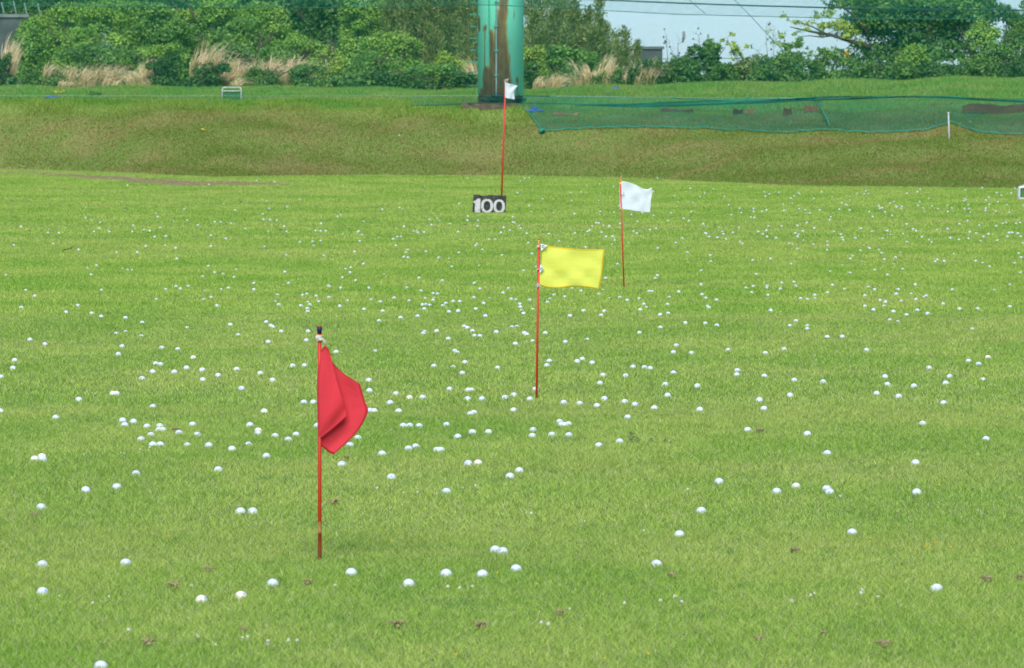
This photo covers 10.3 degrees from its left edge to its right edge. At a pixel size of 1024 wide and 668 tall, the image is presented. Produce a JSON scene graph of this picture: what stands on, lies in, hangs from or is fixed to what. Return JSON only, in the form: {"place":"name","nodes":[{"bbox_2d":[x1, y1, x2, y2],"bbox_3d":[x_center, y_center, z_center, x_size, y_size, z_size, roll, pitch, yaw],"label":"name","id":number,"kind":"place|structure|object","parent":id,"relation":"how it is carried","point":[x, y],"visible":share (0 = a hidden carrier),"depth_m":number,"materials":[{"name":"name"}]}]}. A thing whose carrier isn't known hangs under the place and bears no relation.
{"place":"outdoors","nodes":[
{"label":"outdoors","id":0,"kind":"place"},
{"bbox_2d":[112,69,150,85],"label":"dry grass","id":1,"kind":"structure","parent":0,"point":[135,73],"depth_m":146.97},
{"bbox_2d":[219,50,277,86],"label":"dry grass","id":2,"kind":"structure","parent":0,"point":[231,74],"depth_m":148.24,"materials":[{"name":"plant"}]},
{"bbox_2d":[266,50,323,85],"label":"dry grass","id":3,"kind":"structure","parent":0,"point":[274,64],"depth_m":148.15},
{"bbox_2d":[0,74,1023,667],"bbox_3d":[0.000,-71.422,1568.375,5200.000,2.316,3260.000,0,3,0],"label":"field","id":4,"kind":"structure","parent":0,"point":[82,140],"depth_m":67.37,"materials":[{"name":"plant"}]},
{"bbox_2d":[0,52,17,85],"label":"shrub","id":5,"kind":"object","parent":4,"relation":"on","point":[4,67],"visible":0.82,"depth_m":147.47,"materials":[{"name":"green plant"}]},
{"bbox_2d":[1,33,23,84],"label":"dry grass","id":6,"kind":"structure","parent":4,"relation":"on","point":[13,70],"depth_m":148.11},
{"bbox_2d":[0,14,29,84],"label":"concrete wall","id":7,"kind":"structure","parent":4,"relation":"on","point":[15,20],"depth_m":165.76,"materials":[{"name":"concrete"}]},
{"bbox_2d":[11,26,51,83],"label":"shrub","id":8,"kind":"object","parent":4,"relation":"on","point":[32,35],"visible":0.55,"depth_m":155.62,"materials":[{"name":"green plant"}]},
{"bbox_2d":[18,67,78,85],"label":"shrub","id":9,"kind":"object","parent":4,"relation":"on","point":[28,78],"visible":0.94,"depth_m":147.34,"materials":[{"name":"green plant"}]},
{"bbox_2d":[11,0,97,76],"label":"shrub","id":10,"kind":"object","parent":4,"relation":"on","point":[60,29],"visible":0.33,"depth_m":159.51,"materials":[{"name":"green plant"}]},
{"bbox_2d":[36,59,87,87],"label":"dry grass","id":11,"kind":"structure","parent":4,"relation":"on","point":[48,70],"depth_m":147.34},
{"bbox_2d":[20,0,104,48],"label":"tree","id":12,"kind":"object","parent":4,"relation":"on","point":[33,13],"visible":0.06,"depth_m":170.50,"materials":[{"name":"green plant"}]},
{"bbox_2d":[2,0,130,76],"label":"tree","id":13,"kind":"object","parent":4,"relation":"on","point":[12,8],"visible":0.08,"depth_m":179.57,"materials":[{"name":"green plant"}]},
{"bbox_2d":[40,22,129,82],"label":"shrub","id":14,"kind":"object","parent":4,"relation":"on","point":[80,32],"visible":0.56,"depth_m":155.61,"materials":[{"name":"green plant"}]},
{"bbox_2d":[51,42,132,81],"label":"shrub","id":15,"kind":"object","parent":4,"relation":"on","point":[92,54],"visible":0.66,"depth_m":152.60,"materials":[{"name":"green plant"}]},
{"bbox_2d":[64,60,140,87],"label":"dry grass","id":16,"kind":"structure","parent":4,"relation":"on","point":[85,74],"depth_m":147.25,"materials":[{"name":"plant"}]},
{"bbox_2d":[64,0,151,82],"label":"shrub","id":17,"kind":"object","parent":4,"relation":"on","point":[91,14],"visible":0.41,"depth_m":163.44,"materials":[{"name":"green plant"}]},
{"bbox_2d":[104,44,148,83],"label":"shrub","id":18,"kind":"object","parent":4,"relation":"on","point":[128,60],"visible":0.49,"depth_m":152.17,"materials":[{"name":"green plant"}]},
{"bbox_2d":[118,0,204,77],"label":"shrub","id":19,"kind":"object","parent":4,"relation":"on","point":[151,13],"visible":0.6,"depth_m":159.63,"materials":[{"name":"green plant"}]},
{"bbox_2d":[131,42,192,77],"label":"shrub","id":20,"kind":"object","parent":4,"relation":"on","point":[147,52],"visible":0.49,"depth_m":151.66,"materials":[{"name":"green plant"}]},
{"bbox_2d":[144,54,183,86],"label":"shrub","id":21,"kind":"object","parent":4,"relation":"on","point":[153,66],"visible":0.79,"depth_m":147.51,"materials":[{"name":"green plant"}]},
{"bbox_2d":[103,0,248,83],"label":"tree","id":22,"kind":"object","parent":4,"relation":"on","point":[179,4],"visible":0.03,"depth_m":171.43,"materials":[{"name":"green plant"}]},
{"bbox_2d":[163,35,210,78],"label":"shrub","id":23,"kind":"object","parent":4,"relation":"on","point":[186,44],"visible":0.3,"depth_m":160.58,"materials":[{"name":"green plant"}]},
{"bbox_2d":[160,0,248,60],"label":"shrub","id":24,"kind":"object","parent":4,"relation":"on","point":[218,17],"visible":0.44,"depth_m":162.41,"materials":[{"name":"green plant"}]},
{"bbox_2d":[182,60,231,87],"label":"shrub","id":25,"kind":"object","parent":4,"relation":"on","point":[205,83],"visible":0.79,"depth_m":147.44,"materials":[{"name":"green plant"}]},
{"bbox_2d":[189,39,238,86],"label":"dry grass","id":26,"kind":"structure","parent":4,"relation":"on","point":[211,57],"depth_m":148.17,"materials":[{"name":"plant"}]},
{"bbox_2d":[191,44,262,75],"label":"shrub","id":27,"kind":"object","parent":4,"relation":"on","point":[240,51],"visible":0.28,"depth_m":150.58,"materials":[{"name":"green plant"}]},
{"bbox_2d":[201,16,281,70],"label":"shrub","id":28,"kind":"object","parent":4,"relation":"on","point":[240,23],"visible":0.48,"depth_m":155.65,"materials":[{"name":"green plant"}]},
{"bbox_2d":[229,64,284,86],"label":"shrub","id":29,"kind":"object","parent":4,"relation":"on","point":[267,83],"visible":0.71,"depth_m":147.59,"materials":[{"name":"green plant"}]},
{"bbox_2d":[0,97,533,123],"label":"crest tufts","id":30,"kind":"object","parent":4,"relation":"on","point":[218,106],"visible":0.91,"depth_m":127.81,"materials":[{"name":"plant"}]},
{"bbox_2d":[240,0,302,60],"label":"shrub","id":31,"kind":"object","parent":4,"relation":"on","point":[272,14],"visible":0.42,"depth_m":158.58,"materials":[{"name":"green plant"}]},
{"bbox_2d":[232,0,325,79],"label":"tree","id":32,"kind":"object","parent":4,"relation":"on","point":[294,14],"visible":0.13,"depth_m":174.65,"materials":[{"name":"green plant"}]},
{"bbox_2d":[258,42,300,71],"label":"shrub","id":33,"kind":"object","parent":4,"relation":"on","point":[279,47],"visible":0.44,"depth_m":150.73,"materials":[{"name":"green plant"}]},
{"bbox_2d":[286,63,325,87],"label":"shrub","id":34,"kind":"object","parent":4,"relation":"on","point":[302,83],"visible":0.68,"depth_m":147.52,"materials":[{"name":"green plant"}]},
{"bbox_2d":[281,34,333,78],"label":"shrub","id":35,"kind":"object","parent":4,"relation":"on","point":[310,48],"visible":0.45,"depth_m":153.79,"materials":[{"name":"green plant"}]},
{"bbox_2d":[289,0,367,79],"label":"tree","id":36,"kind":"object","parent":4,"relation":"on","point":[327,19],"visible":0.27,"depth_m":173.19,"materials":[{"name":"green plant"}]},
{"bbox_2d":[312,35,347,87],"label":"shrub","id":37,"kind":"object","parent":4,"relation":"on","point":[332,54],"visible":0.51,"depth_m":149.72,"materials":[{"name":"green plant"}]},
{"bbox_2d":[315,326,367,560],"bbox_3d":[-0.613,0.468,20.479,0.189,0.997,0.058,0,3,0],"label":"golf flag","id":38,"kind":"object","parent":4,"relation":"on","point":[342,409],"visible":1,"depth_m":20.48,"materials":[{"name":"fabric"}]},
{"bbox_2d":[321,67,381,87],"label":"shrub","id":39,"kind":"object","parent":4,"relation":"on","point":[340,84],"visible":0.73,"depth_m":147.87,"materials":[{"name":"green plant"}]},
{"bbox_2d":[335,0,385,71],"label":"shrub","id":40,"kind":"object","parent":4,"relation":"on","point":[372,12],"visible":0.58,"depth_m":164.52,"materials":[{"name":"green plant"}]},
{"bbox_2d":[340,49,406,75],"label":"shrub","id":41,"kind":"object","parent":4,"relation":"on","point":[379,60],"visible":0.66,"depth_m":150.71,"materials":[{"name":"green plant"}]},
{"bbox_2d":[377,0,402,62],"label":"bamboo","id":42,"kind":"object","parent":4,"relation":"on","point":[393,23],"visible":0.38,"depth_m":160.20,"materials":[{"name":"green plant"}]},
{"bbox_2d":[357,28,425,73],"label":"shrub","id":43,"kind":"object","parent":4,"relation":"on","point":[392,53],"visible":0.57,"depth_m":153.59,"materials":[{"name":"green plant"}]},
{"bbox_2d":[365,67,440,89],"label":"shrub","id":44,"kind":"object","parent":4,"relation":"on","point":[409,76],"visible":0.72,"depth_m":147.68,"materials":[{"name":"green plant"}]},
{"bbox_2d":[392,0,417,64],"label":"bamboo","id":45,"kind":"object","parent":4,"relation":"on","point":[408,16],"visible":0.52,"depth_m":159.50,"materials":[{"name":"green plant"}]},
{"bbox_2d":[384,62,466,89],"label":"shrub","id":46,"kind":"object","parent":4,"relation":"on","point":[428,70],"visible":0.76,"depth_m":148.64,"materials":[{"name":"green plant"}]},
{"bbox_2d":[412,0,440,82],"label":"bamboo","id":47,"kind":"object","parent":4,"relation":"on","point":[420,19],"visible":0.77,"depth_m":158.90,"materials":[{"name":"green plant"}]},
{"bbox_2d":[420,0,447,85],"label":"bamboo","id":48,"kind":"object","parent":4,"relation":"on","point":[441,17],"visible":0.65,"depth_m":158.97,"materials":[{"name":"green plant"}]},
{"bbox_2d":[436,0,458,67],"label":"bamboo","id":49,"kind":"object","parent":4,"relation":"on","point":[448,24],"visible":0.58,"depth_m":160.26,"materials":[{"name":"green plant"}]},
{"bbox_2d":[427,50,471,87],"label":"shrub","id":50,"kind":"object","parent":4,"relation":"on","point":[446,58],"visible":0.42,"depth_m":151.59,"materials":[{"name":"green plant"}]},
{"bbox_2d":[444,0,475,59],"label":"bamboo","id":51,"kind":"object","parent":4,"relation":"on","point":[452,28],"visible":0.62,"depth_m":160.06,"materials":[{"name":"green plant"}]},
{"bbox_2d":[446,68,477,89],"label":"shrub","id":52,"kind":"object","parent":4,"relation":"on","point":[461,79],"visible":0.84,"depth_m":147.84,"materials":[{"name":"green plant"}]},
{"bbox_2d":[450,0,477,68],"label":"bamboo","id":53,"kind":"object","parent":4,"relation":"on","point":[463,32],"visible":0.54,"depth_m":158.94,"materials":[{"name":"green plant"}]},
{"bbox_2d":[472,195,505,212],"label":"distance sign","id":54,"kind":"object","parent":4,"relation":"on","point":[492,203],"visible":1,"depth_m":89.84,"materials":[{"name":"black paint"}]},
{"bbox_2d":[462,0,523,110],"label":"steel column","id":55,"kind":"structure","parent":4,"relation":"on","point":[512,61],"depth_m":128.69,"materials":[{"name":"metal"}]},
{"bbox_2d":[481,93,526,102],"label":"net heap","id":56,"kind":"object","parent":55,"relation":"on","point":[494,99],"visible":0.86,"depth_m":128.13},
{"bbox_2d":[0,0,1023,105],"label":"safety net","id":57,"kind":"object","parent":55,"relation":"attached to","point":[970,9],"visible":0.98,"depth_m":126.68,"materials":[{"name":"fabric"}]},
{"bbox_2d":[501,79,516,194],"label":"golf flag","id":58,"kind":"object","parent":4,"relation":"on","point":[509,91],"visible":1,"depth_m":94.43,"materials":[{"name":"white fabric"}]},
{"bbox_2d":[0,75,1023,111],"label":"grass","id":59,"kind":"structure","parent":4,"relation":"on","point":[315,95],"depth_m":135.19,"materials":[{"name":"plant"}]},
{"bbox_2d":[5,121,1023,306],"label":"golf balls","id":60,"kind":"object","parent":4,"relation":"on","point":[520,303],"visible":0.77,"depth_m":69.74},
{"bbox_2d":[524,4,542,61],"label":"bamboo","id":61,"kind":"object","parent":4,"relation":"on","point":[534,18],"visible":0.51,"depth_m":155.72,"materials":[{"name":"green plant"}]},
{"bbox_2d":[524,61,544,88],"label":"bush","id":62,"kind":"object","parent":4,"relation":"on","point":[528,79],"visible":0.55,"depth_m":148.19,"materials":[{"name":"green plant"}]},
{"bbox_2d":[524,44,551,81],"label":"bush","id":63,"kind":"object","parent":4,"relation":"on","point":[534,52],"visible":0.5,"depth_m":150.65,"materials":[{"name":"green plant"}]},
{"bbox_2d":[533,21,551,86],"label":"bamboo","id":64,"kind":"object","parent":4,"relation":"on","point":[545,40],"visible":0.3,"depth_m":155.71,"materials":[{"name":"green plant"}]},
{"bbox_2d":[542,8,559,73],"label":"bamboo","id":65,"kind":"object","parent":4,"relation":"on","point":[552,15],"visible":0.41,"depth_m":156.71,"materials":[{"name":"green plant"}]},
{"bbox_2d":[547,0,569,67],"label":"bamboo","id":66,"kind":"object","parent":4,"relation":"on","point":[558,9],"visible":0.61,"depth_m":156.69,"materials":[{"name":"green plant"}]},
{"bbox_2d":[536,40,581,86],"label":"bush","id":67,"kind":"object","parent":4,"relation":"on","point":[561,58],"visible":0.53,"depth_m":150.62,"materials":[{"name":"green plant"}]},
{"bbox_2d":[554,20,577,86],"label":"bamboo","id":68,"kind":"object","parent":4,"relation":"on","point":[564,38],"visible":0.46,"depth_m":155.76,"materials":[{"name":"green plant"}]},
{"bbox_2d":[535,239,604,397],"bbox_3d":[0.334,-0.013,32.867,0.402,1.075,0.037,0,3,0],"label":"golf flag","id":69,"kind":"object","parent":4,"relation":"on","point":[559,267],"visible":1,"depth_m":32.86,"materials":[{"name":"fabric"}]},
{"bbox_2d":[564,0,583,85],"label":"bamboo","id":70,"kind":"object","parent":4,"relation":"on","point":[573,13],"visible":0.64,"depth_m":157.70,"materials":[{"name":"green plant"}]},
{"bbox_2d":[559,62,592,84],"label":"bush","id":71,"kind":"object","parent":4,"relation":"on","point":[567,67],"visible":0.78,"depth_m":148.13,"materials":[{"name":"green plant"}]},
{"bbox_2d":[570,48,600,75],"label":"bush","id":72,"kind":"object","parent":4,"relation":"on","point":[584,56],"visible":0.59,"depth_m":151.69,"materials":[{"name":"green plant"}]},
{"bbox_2d":[581,16,601,61],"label":"bamboo","id":73,"kind":"object","parent":4,"relation":"on","point":[592,29],"visible":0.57,"depth_m":155.71,"materials":[{"name":"green plant"}]},
{"bbox_2d":[592,0,606,47],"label":"bamboo","id":74,"kind":"object","parent":4,"relation":"on","point":[601,22],"visible":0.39,"depth_m":157.70,"materials":[{"name":"green plant"}]},
{"bbox_2d":[589,29,609,65],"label":"bamboo","id":75,"kind":"object","parent":4,"relation":"on","point":[601,40],"visible":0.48,"depth_m":155.70,"materials":[{"name":"green plant"}]},
{"bbox_2d":[583,59,629,84],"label":"bush","id":76,"kind":"object","parent":4,"relation":"on","point":[618,76],"visible":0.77,"depth_m":148.10,"materials":[{"name":"green plant"}]},
{"bbox_2d":[607,37,626,67],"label":"bamboo","id":77,"kind":"object","parent":4,"relation":"on","point":[619,55],"visible":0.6,"depth_m":156.73,"materials":[{"name":"green plant"}]},
{"bbox_2d":[615,24,633,67],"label":"bamboo","id":78,"kind":"object","parent":4,"relation":"on","point":[626,34],"visible":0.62,"depth_m":157.74,"materials":[{"name":"green plant"}]},
{"bbox_2d":[619,177,651,287],"bbox_3d":[1.222,-0.931,56.213,0.328,1.262,0.036,0,3,0],"label":"golf flag","id":79,"kind":"object","parent":4,"relation":"on","point":[633,197],"visible":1,"depth_m":56.20,"materials":[{"name":"fabric"}]},
{"bbox_2d":[629,40,642,67],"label":"bamboo","id":80,"kind":"object","parent":4,"relation":"on","point":[636,51],"visible":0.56,"depth_m":159.75,"materials":[{"name":"green plant"}]},
{"bbox_2d":[626,46,663,76],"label":"building","id":81,"kind":"structure","parent":4,"relation":"on","point":[648,49],"depth_m":204.75,"materials":[{"name":"concrete"}]},
{"bbox_2d":[623,58,668,85],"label":"bush","id":82,"kind":"object","parent":4,"relation":"on","point":[632,71],"visible":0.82,"depth_m":148.07,"materials":[{"name":"green plant"}]},
{"bbox_2d":[637,55,671,85],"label":"dry grass","id":83,"kind":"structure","parent":4,"relation":"on","point":[651,74],"depth_m":148.14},
{"bbox_2d":[653,54,683,83],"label":"bush","id":84,"kind":"object","parent":4,"relation":"on","point":[671,73],"visible":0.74,"depth_m":148.74,"materials":[{"name":"green plant"}]},
{"bbox_2d":[668,55,703,82],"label":"bush","id":85,"kind":"object","parent":4,"relation":"on","point":[691,71],"visible":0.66,"depth_m":148.72,"materials":[{"name":"green plant"}]},
{"bbox_2d":[683,44,731,81],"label":"bush","id":86,"kind":"object","parent":4,"relation":"on","point":[706,57],"visible":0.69,"depth_m":149.67,"materials":[{"name":"green plant"}]},
{"bbox_2d":[708,62,742,81],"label":"bush","id":87,"kind":"object","parent":4,"relation":"on","point":[734,72],"visible":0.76,"depth_m":149.31,"materials":[{"name":"green plant"}]},
{"bbox_2d":[730,50,767,80],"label":"bush","id":88,"kind":"object","parent":4,"relation":"on","point":[743,69],"visible":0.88,"depth_m":149.67,"materials":[{"name":"green plant"}]},
{"bbox_2d":[746,54,792,81],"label":"bush","id":89,"kind":"object","parent":4,"relation":"on","point":[761,69],"visible":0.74,"depth_m":148.68,"materials":[{"name":"green plant"}]},
{"bbox_2d":[516,95,1023,133],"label":"ground net","id":90,"kind":"object","parent":4,"relation":"on","point":[931,106],"visible":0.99,"depth_m":122.43,"materials":[{"name":"fabric"}]},
{"bbox_2d":[962,103,1023,114],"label":"dark sheet","id":91,"kind":"object","parent":90,"relation":"on","point":[988,108],"visible":1,"depth_m":120.02,"materials":[{"name":"brown fabric"}]},
{"bbox_2d":[784,50,823,81],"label":"bush","id":92,"kind":"object","parent":4,"relation":"on","point":[811,65],"visible":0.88,"depth_m":148.68,"materials":[{"name":"green plant"}]},
{"bbox_2d":[811,44,849,79],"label":"bush","id":93,"kind":"object","parent":4,"relation":"on","point":[830,56],"visible":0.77,"depth_m":149.62,"materials":[{"name":"green plant"}]},
{"bbox_2d":[838,57,874,78],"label":"bush","id":94,"kind":"object","parent":4,"relation":"on","point":[854,73],"visible":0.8,"depth_m":148.69,"materials":[{"name":"green plant"}]},
{"bbox_2d":[865,59,919,80],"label":"bush","id":95,"kind":"object","parent":4,"relation":"on","point":[894,72],"visible":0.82,"depth_m":148.32,"materials":[{"name":"green plant"}]},
{"bbox_2d":[780,0,1009,67],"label":"tree","id":96,"kind":"object","parent":4,"relation":"on","point":[927,23],"visible":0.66,"depth_m":151.56,"materials":[{"name":"green plant"}]},
{"bbox_2d":[895,43,931,77],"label":"bush","id":97,"kind":"object","parent":4,"relation":"on","point":[907,51],"visible":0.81,"depth_m":149.18,"materials":[{"name":"green plant"}]},
{"bbox_2d":[908,59,966,78],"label":"bush","id":98,"kind":"object","parent":4,"relation":"on","point":[936,69],"visible":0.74,"depth_m":148.03,"materials":[{"name":"green plant"}]},
{"bbox_2d":[955,56,999,77],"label":"bush","id":99,"kind":"object","parent":4,"relation":"on","point":[976,68],"visible":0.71,"depth_m":148.68,"materials":[{"name":"green plant"}]},
{"bbox_2d":[958,17,1002,67],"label":"bush","id":100,"kind":"object","parent":4,"relation":"on","point":[990,35],"visible":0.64,"depth_m":150.56,"materials":[{"name":"green plant"}]},
{"bbox_2d":[966,39,1019,76],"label":"bush","id":101,"kind":"object","parent":4,"relation":"on","point":[992,47],"visible":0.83,"depth_m":149.67,"materials":[{"name":"green plant"}]},
{"bbox_2d":[996,60,1023,77],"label":"bush","id":102,"kind":"object","parent":4,"relation":"on","point":[1014,65],"visible":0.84,"depth_m":148.63,"materials":[{"name":"green plant"}]},
{"bbox_2d":[997,0,1023,69],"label":"bush","id":103,"kind":"object","parent":4,"relation":"on","point":[1014,24],"visible":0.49,"depth_m":152.93,"materials":[{"name":"green plant"}]},
{"bbox_2d":[999,29,1023,62],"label":"bush","id":104,"kind":"object","parent":4,"relation":"on","point":[1011,37],"visible":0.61,"depth_m":151.22,"materials":[{"name":"green plant"}]},
{"bbox_2d":[0,101,1023,187],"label":"bank grass","id":105,"kind":"structure","parent":0,"point":[846,180],"depth_m":121.49,"materials":[{"name":"plant"}]},
{"bbox_2d":[12,0,1023,73],"label":"sky","id":106,"kind":"structure","parent":0,"point":[631,17],"materials":[{"name":"blue"}]},
{"bbox_2d":[532,72,579,89],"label":"dry grass","id":107,"kind":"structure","parent":0,"point":[540,85],"depth_m":147.53,"materials":[{"name":"plant"}]},
{"bbox_2d":[563,58,592,86],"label":"dry grass","id":108,"kind":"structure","parent":0,"point":[586,74],"depth_m":148.09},
{"bbox_2d":[592,54,621,84],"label":"dry grass","id":109,"kind":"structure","parent":0,"point":[607,67],"depth_m":148.13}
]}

